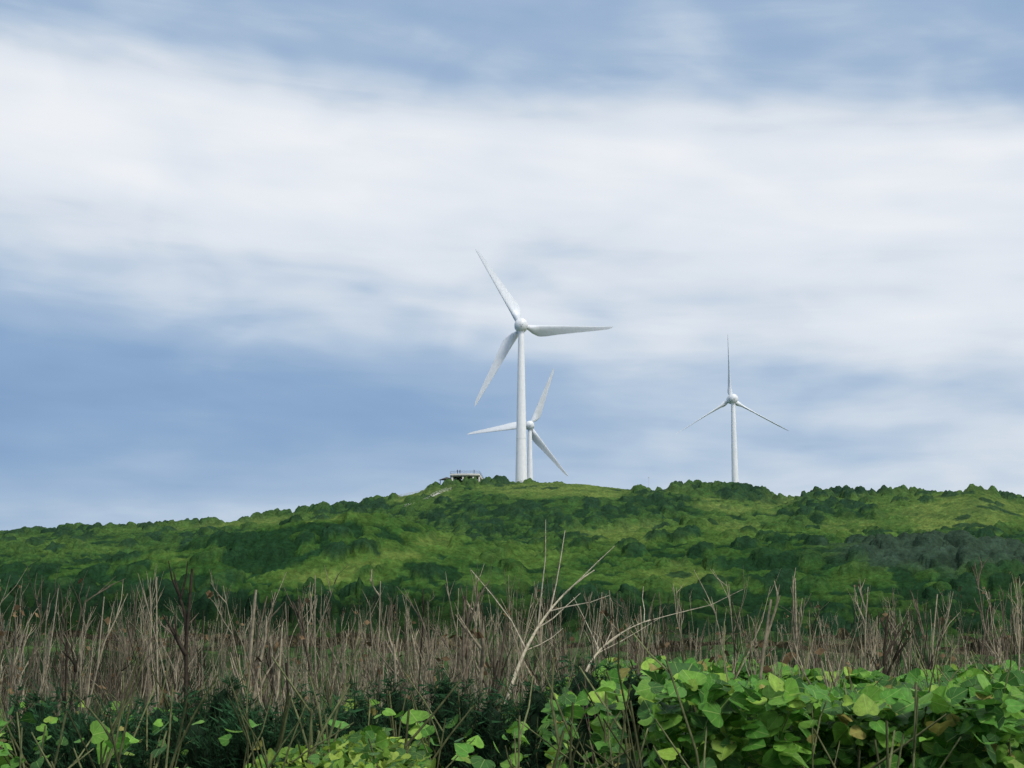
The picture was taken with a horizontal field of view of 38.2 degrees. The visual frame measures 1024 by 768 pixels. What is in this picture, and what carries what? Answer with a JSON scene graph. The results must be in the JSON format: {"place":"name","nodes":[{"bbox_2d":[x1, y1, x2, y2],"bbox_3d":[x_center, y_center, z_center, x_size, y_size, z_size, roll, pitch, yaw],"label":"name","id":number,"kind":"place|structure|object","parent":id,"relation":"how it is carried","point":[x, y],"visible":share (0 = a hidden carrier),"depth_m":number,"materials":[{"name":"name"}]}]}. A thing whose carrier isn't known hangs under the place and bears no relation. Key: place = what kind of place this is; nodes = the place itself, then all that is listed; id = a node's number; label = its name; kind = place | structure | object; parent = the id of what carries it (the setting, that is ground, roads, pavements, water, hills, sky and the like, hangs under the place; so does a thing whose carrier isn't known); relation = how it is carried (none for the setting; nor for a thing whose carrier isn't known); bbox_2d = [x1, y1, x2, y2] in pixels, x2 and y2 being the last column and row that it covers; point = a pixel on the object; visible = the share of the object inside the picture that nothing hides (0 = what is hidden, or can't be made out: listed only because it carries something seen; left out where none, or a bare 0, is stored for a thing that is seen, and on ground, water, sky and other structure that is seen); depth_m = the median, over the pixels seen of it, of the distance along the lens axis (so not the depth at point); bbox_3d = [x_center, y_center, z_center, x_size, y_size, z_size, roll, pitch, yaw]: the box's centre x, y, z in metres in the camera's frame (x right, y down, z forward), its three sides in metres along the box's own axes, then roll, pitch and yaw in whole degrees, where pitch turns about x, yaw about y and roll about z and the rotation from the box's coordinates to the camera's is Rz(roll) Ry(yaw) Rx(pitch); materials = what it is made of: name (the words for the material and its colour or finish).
{"place":"outdoors","nodes":[
{"label":"outdoors","id":0,"kind":"place"},
{"bbox_2d":[0,475,1023,732],"bbox_3d":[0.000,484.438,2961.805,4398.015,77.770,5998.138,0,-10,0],"label":"terrain","id":1,"kind":"structure","parent":0,"point":[920,545],"depth_m":301.55,"materials":[{"name":"green plant"}]},
{"bbox_2d":[0,647,664,767],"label":"bushes","id":2,"kind":"object","parent":1,"relation":"on","point":[205,747],"visible":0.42,"depth_m":6.94,"materials":[{"name":"green plant"}]},
{"bbox_2d":[398,488,450,506],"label":"path fence","id":3,"kind":"object","parent":1,"relation":"on","point":[423,490],"visible":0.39,"depth_m":569.20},
{"bbox_2d":[450,471,482,481],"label":"viewing platform","id":4,"kind":"structure","parent":1,"relation":"on","point":[460,476],"depth_m":604.37,"materials":[{"name":"white concrete"}]},
{"bbox_2d":[0,520,1023,764],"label":"dead twig thicket","id":5,"kind":"object","parent":1,"relation":"on","point":[464,650],"visible":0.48,"depth_m":12.80,"materials":[{"name":"brown plant"}]},
{"bbox_2d":[0,650,1023,767],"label":"leafy vines","id":6,"kind":"object","parent":1,"relation":"on","point":[754,711],"visible":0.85,"depth_m":5.68,"materials":[{"name":"green plant"}]},
{"bbox_2d":[0,603,1023,767],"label":"shrub stems","id":7,"kind":"object","parent":1,"relation":"on","point":[605,764],"visible":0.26,"depth_m":5.39,"materials":[{"name":"green plant"}]},
{"bbox_2d":[467,368,567,479],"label":"wind turbine","id":8,"kind":"object","parent":1,"relation":"on","point":[536,439],"visible":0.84,"depth_m":907.59,"materials":[{"name":"paint"}]},
{"bbox_2d":[475,249,611,482],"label":"wind turbine","id":9,"kind":"object","parent":1,"relation":"on","point":[521,326],"visible":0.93,"depth_m":629.75,"materials":[{"name":"paint"}]},
{"bbox_2d":[579,731,692,767],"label":"understory shrub","id":10,"kind":"object","parent":1,"relation":"on","point":[644,759],"depth_m":8.16,"materials":[{"name":"green plant"}]},
{"bbox_2d":[678,346,788,481],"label":"wind turbine","id":11,"kind":"object","parent":1,"relation":"on","point":[732,400],"visible":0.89,"depth_m":849.17,"materials":[{"name":"paint"}]},
{"bbox_2d":[0,0,1023,530],"label":"sky","id":12,"kind":"structure","parent":0,"point":[242,273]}
]}

